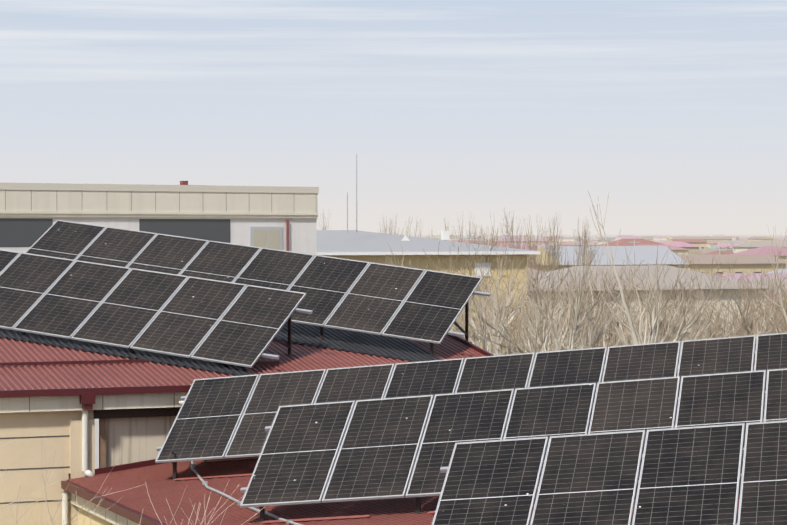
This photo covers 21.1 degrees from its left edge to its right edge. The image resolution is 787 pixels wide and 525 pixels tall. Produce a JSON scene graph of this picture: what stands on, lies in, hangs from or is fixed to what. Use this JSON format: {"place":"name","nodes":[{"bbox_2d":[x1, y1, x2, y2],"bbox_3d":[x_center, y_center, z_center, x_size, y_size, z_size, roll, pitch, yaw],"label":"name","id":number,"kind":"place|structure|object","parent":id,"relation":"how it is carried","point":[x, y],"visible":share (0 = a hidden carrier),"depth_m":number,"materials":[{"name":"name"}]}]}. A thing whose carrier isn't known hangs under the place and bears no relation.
{"place":"outdoors","nodes":[
{"label":"outdoors","id":0,"kind":"place"},
{"bbox_2d":[78,507,113,524],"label":"building wall","id":1,"kind":"structure","parent":0,"point":[93,519],"depth_m":33.64,"materials":[{"name":"beige paint"}]},
{"bbox_2d":[71,493,137,524],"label":"fascia","id":2,"kind":"structure","parent":1,"relation":"attached to","point":[114,518],"depth_m":32.53,"materials":[{"name":"beige metal"}]},
{"bbox_2d":[67,366,753,524],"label":"roof","id":3,"kind":"structure","parent":1,"relation":"on","point":[162,487],"depth_m":30.49,"materials":[{"name":"red metal"}]},
{"bbox_2d":[172,452,301,524],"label":"cable conduit","id":4,"kind":"object","parent":3,"relation":"on","point":[234,499],"visible":0.81,"depth_m":30.41,"materials":[{"name":"grey plastic"}]},
{"bbox_2d":[191,464,292,523],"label":"cable clips","id":5,"kind":"object","parent":3,"relation":"on","point":[287,521],"visible":0.58,"depth_m":29.93,"materials":[{"name":"silver metal"}]},
{"bbox_2d":[170,358,605,479],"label":"support posts","id":6,"kind":"object","parent":3,"relation":"on","point":[174,470],"visible":0.06,"depth_m":32.99,"materials":[{"name":"metal"}]},
{"bbox_2d":[155,333,786,462],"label":"solar array","id":7,"kind":"object","parent":6,"relation":"on","point":[225,417],"visible":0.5,"depth_m":33.02,"materials":[{"name":"black glass"}]},
{"bbox_2d":[156,354,754,450],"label":"mounting rail ends","id":8,"kind":"object","parent":7,"relation":"attached to","point":[182,399],"visible":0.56,"depth_m":33.25,"materials":[{"name":"silver metal"}]},
{"bbox_2d":[173,446,635,522],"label":"roof flashings","id":9,"kind":"object","parent":3,"relation":"on","point":[321,518],"visible":0.19,"depth_m":28.21,"materials":[{"name":"red metal"}]},
{"bbox_2d":[61,360,754,524],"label":"roof fascia","id":10,"kind":"structure","parent":3,"relation":"on","point":[116,508],"depth_m":32.55,"materials":[{"name":"red metal"}]},
{"bbox_2d":[255,396,594,522],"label":"support posts","id":11,"kind":"object","parent":3,"relation":"on","point":[418,509],"visible":0.08,"depth_m":28.11,"materials":[{"name":"metal"}]},
{"bbox_2d":[240,368,786,507],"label":"solar array","id":12,"kind":"object","parent":11,"relation":"on","point":[375,448],"visible":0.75,"depth_m":28.44,"materials":[{"name":"black glass"}]},
{"bbox_2d":[240,391,765,492],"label":"mounting rail ends","id":13,"kind":"object","parent":12,"relation":"attached to","point":[243,490],"visible":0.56,"depth_m":28.61,"materials":[{"name":"silver metal"}]},
{"bbox_2d":[0,219,316,468],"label":"building body","id":14,"kind":"structure","parent":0,"point":[302,236],"depth_m":80.48,"materials":[{"name":"white paint"}]},
{"bbox_2d":[0,218,229,246],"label":"dark building band","id":15,"kind":"object","parent":14,"relation":"attached to","point":[22,232],"visible":0.19,"depth_m":78.31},
{"bbox_2d":[0,190,317,219],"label":"parapet wall","id":16,"kind":"structure","parent":14,"relation":"on","point":[70,204],"depth_m":78.25,"materials":[{"name":"beige metal"}]},
{"bbox_2d":[5,190,271,211],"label":"panel seams","id":17,"kind":"object","parent":16,"relation":"attached to","point":[131,201],"visible":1,"depth_m":77.73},
{"bbox_2d":[0,183,318,192],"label":"building cap","id":18,"kind":"object","parent":16,"relation":"on","point":[136,187],"visible":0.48,"depth_m":78.24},
{"bbox_2d":[250,227,282,249],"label":"window frame","id":19,"kind":"object","parent":14,"relation":"in","point":[252,229],"visible":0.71,"depth_m":80.86,"materials":[{"name":"grey metal"}]},
{"bbox_2d":[254,230,279,248],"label":"window glass","id":20,"kind":"object","parent":19,"relation":"in","point":[273,239],"visible":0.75,"depth_m":80.88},
{"bbox_2d":[180,181,288,250],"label":"pipe","id":21,"kind":"object","parent":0,"point":[287,220],"visible":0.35,"depth_m":81.28,"materials":[{"name":"red metal"}]},
{"bbox_2d":[0,335,484,389],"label":"roof","id":22,"kind":"structure","parent":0,"point":[146,373],"depth_m":36.12,"materials":[{"name":"red metal"}]},
{"bbox_2d":[0,328,253,375],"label":"panel shadow","id":23,"kind":"object","parent":22,"relation":"on","point":[190,362],"visible":0.23,"depth_m":36.80},
{"bbox_2d":[0,359,278,365],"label":"roof bars","id":24,"kind":"object","parent":22,"relation":"on","point":[92,362],"visible":0.7,"depth_m":35.81,"materials":[{"name":"red"}]},
{"bbox_2d":[18,316,293,370],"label":"support brackets","id":25,"kind":"object","parent":22,"relation":"on","point":[276,340],"visible":0.12,"depth_m":37.58,"materials":[{"name":"black metal"}]},
{"bbox_2d":[0,249,306,367],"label":"solar array","id":26,"kind":"object","parent":25,"relation":"on","point":[230,323],"visible":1,"depth_m":37.69,"materials":[{"name":"black glass"}]},
{"bbox_2d":[260,308,312,358],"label":"mounting rail ends","id":27,"kind":"object","parent":26,"relation":"attached to","point":[265,355],"visible":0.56,"depth_m":36.20,"materials":[{"name":"silver metal"}]},
{"bbox_2d":[0,335,494,409],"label":"gutter","id":28,"kind":"object","parent":22,"relation":"on","point":[87,398],"visible":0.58,"depth_m":34.15,"materials":[{"name":"red metal"}]},
{"bbox_2d":[274,321,441,361],"bbox_3d":[-3.769,1.013,40.347,11.219,1.636,1.982,0,1,21],"label":"dark roof sheet","id":29,"kind":"object","parent":22,"relation":"on","point":[370,344],"visible":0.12,"depth_m":38.88,"materials":[{"name":"grey metal"}]},
{"bbox_2d":[319,301,471,356],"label":"support posts","id":30,"kind":"object","parent":22,"relation":"on","point":[431,344],"visible":0.08,"depth_m":39.44,"materials":[{"name":"black metal"}]},
{"bbox_2d":[25,220,482,343],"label":"solar array","id":31,"kind":"object","parent":30,"relation":"on","point":[422,305],"visible":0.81,"depth_m":40.27,"materials":[{"name":"black glass"}]},
{"bbox_2d":[446,291,490,336],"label":"mounting rail ends","id":32,"kind":"object","parent":31,"relation":"attached to","point":[463,334],"visible":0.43,"depth_m":38.28,"materials":[{"name":"silver metal"}]},
{"bbox_2d":[0,0,786,233],"label":"sky","id":33,"kind":"structure","parent":0,"point":[675,111],"materials":[{"name":"blue"}]},
{"bbox_2d":[394,234,786,240],"bbox_3d":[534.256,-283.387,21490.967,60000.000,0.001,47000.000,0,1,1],"label":"ground","id":34,"kind":"structure","parent":0,"point":[741,236],"depth_m":12078.19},
{"bbox_2d":[0,410,94,524],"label":"building wall","id":35,"kind":"structure","parent":34,"relation":"on","point":[19,453],"depth_m":34.15,"materials":[{"name":"beige paint"}]},
{"bbox_2d":[0,435,69,503],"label":"wall grooves","id":36,"kind":"object","parent":35,"relation":"attached to","point":[33,468],"depth_m":34.09,"materials":[{"name":"brown"}]},
{"bbox_2d":[99,418,105,467],"bbox_3d":[-4.783,2.983,34.633,0.119,0.940,0.119,0,1,1],"label":"recess post","id":37,"kind":"object","parent":35,"relation":"attached to","point":[102,443],"visible":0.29,"depth_m":34.59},
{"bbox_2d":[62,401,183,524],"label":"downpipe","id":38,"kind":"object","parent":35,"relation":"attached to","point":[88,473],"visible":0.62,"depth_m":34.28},
{"bbox_2d":[94,407,180,418],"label":"recess beam","id":39,"kind":"structure","parent":35,"relation":"attached to","point":[137,412],"depth_m":34.74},
{"bbox_2d":[106,416,176,466],"bbox_3d":[-3.448,3.024,35.278,2.860,1.000,0.040,0,1,-23],"label":"wall panel","id":40,"kind":"object","parent":35,"relation":"attached to","point":[133,439],"depth_m":34.91,"materials":[{"name":"beige metal"}]},
{"bbox_2d":[0,390,455,412],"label":"fascia","id":41,"kind":"structure","parent":35,"relation":"attached to","point":[72,403],"depth_m":34.31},
{"bbox_2d":[29,393,174,411],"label":"fascia joints","id":42,"kind":"object","parent":41,"relation":"attached to","point":[102,402],"visible":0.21,"depth_m":34.34,"materials":[{"name":"beige"}]},
{"bbox_2d":[0,439,262,524],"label":"courtyard shrub","id":43,"kind":"object","parent":34,"relation":"on","point":[44,488],"visible":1,"depth_m":27.14,"materials":[{"name":"brown plant"}]},
{"bbox_2d":[321,254,526,352],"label":"building walls","id":44,"kind":"structure","parent":34,"relation":"on","point":[424,260],"depth_m":109.77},
{"bbox_2d":[317,230,532,251],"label":"building roof","id":45,"kind":"structure","parent":44,"relation":"on","point":[343,241],"depth_m":110.48,"materials":[{"name":"grey metal"}]},
{"bbox_2d":[347,154,356,232],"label":"antenna masts","id":46,"kind":"object","parent":45,"relation":"on","point":[356,199],"visible":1,"depth_m":110.54,"materials":[{"name":"silver metal"}]},
{"bbox_2d":[317,231,539,275],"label":"building trim","id":47,"kind":"structure","parent":44,"relation":"attached to","point":[445,235],"depth_m":109.36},
{"bbox_2d":[375,238,541,354],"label":"bare tree","id":48,"kind":"object","parent":34,"relation":"on","point":[512,313],"visible":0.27,"depth_m":57.73,"materials":[{"name":"beige plant"}]},
{"bbox_2d":[317,207,604,271],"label":"bare trees","id":49,"kind":"object","parent":34,"relation":"on","point":[555,254],"visible":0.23,"depth_m":179.18,"materials":[{"name":"plant"}]},
{"bbox_2d":[401,263,600,354],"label":"bare tree","id":50,"kind":"object","parent":34,"relation":"on","point":[484,344],"visible":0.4,"depth_m":47.33,"materials":[{"name":"beige plant"}]},
{"bbox_2d":[446,256,580,354],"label":"bare tree","id":51,"kind":"object","parent":34,"relation":"on","point":[532,310],"visible":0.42,"depth_m":55.34,"materials":[{"name":"beige plant"}]},
{"bbox_2d":[503,295,634,354],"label":"bush","id":52,"kind":"object","parent":34,"relation":"on","point":[541,336],"visible":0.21,"depth_m":48.94,"materials":[{"name":"beige plant"}]},
{"bbox_2d":[472,192,713,386],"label":"bush","id":53,"kind":"object","parent":34,"relation":"on","point":[591,332],"visible":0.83,"depth_m":43.16,"materials":[{"name":"beige plant"}]},
{"bbox_2d":[419,235,786,350],"bbox_3d":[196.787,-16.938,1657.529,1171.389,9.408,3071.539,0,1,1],"label":"buildings","id":54,"kind":"structure","parent":34,"relation":"on","point":[747,255],"depth_m":214.41,"materials":[{"name":"beige"}]},
{"bbox_2d":[419,230,786,371],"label":"bushes","id":55,"kind":"object","parent":34,"relation":"on","point":[778,325],"visible":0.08,"depth_m":97.41,"materials":[{"name":"beige plant"}]},
{"bbox_2d":[465,236,786,294],"bbox_3d":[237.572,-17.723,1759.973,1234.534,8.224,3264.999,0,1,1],"label":"town trees","id":56,"kind":"object","parent":34,"relation":"on","point":[721,265],"visible":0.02,"depth_m":196.43,"materials":[{"name":"brown plant"}]},
{"bbox_2d":[539,275,722,347],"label":"bushes","id":57,"kind":"object","parent":34,"relation":"on","point":[670,331],"visible":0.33,"depth_m":58.24,"materials":[{"name":"beige plant"}]},
{"bbox_2d":[540,239,786,253],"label":"utility poles","id":58,"kind":"object","parent":34,"relation":"on","point":[634,242],"visible":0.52,"depth_m":378.84,"materials":[{"name":"brown wood"}]},
{"bbox_2d":[600,289,749,369],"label":"bushes","id":59,"kind":"object","parent":34,"relation":"on","point":[627,340],"visible":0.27,"depth_m":47.04,"materials":[{"name":"beige plant"}]},
{"bbox_2d":[746,228,786,351],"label":"bare tree","id":60,"kind":"object","parent":34,"relation":"on","point":[779,299],"visible":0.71,"depth_m":49.59,"materials":[{"name":"beige plant"}]},
{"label":"array","id":61,"kind":"object","parent":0,"visible":0},
{"bbox_2d":[432,420,786,524],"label":"solar array","id":62,"kind":"object","parent":61,"relation":"on","point":[689,475],"visible":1,"depth_m":23.84,"materials":[{"name":"black glass"}]},
{"bbox_2d":[440,448,743,524],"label":"array rails","id":63,"kind":"object","parent":62,"relation":"attached to","point":[443,469],"visible":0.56,"depth_m":24.80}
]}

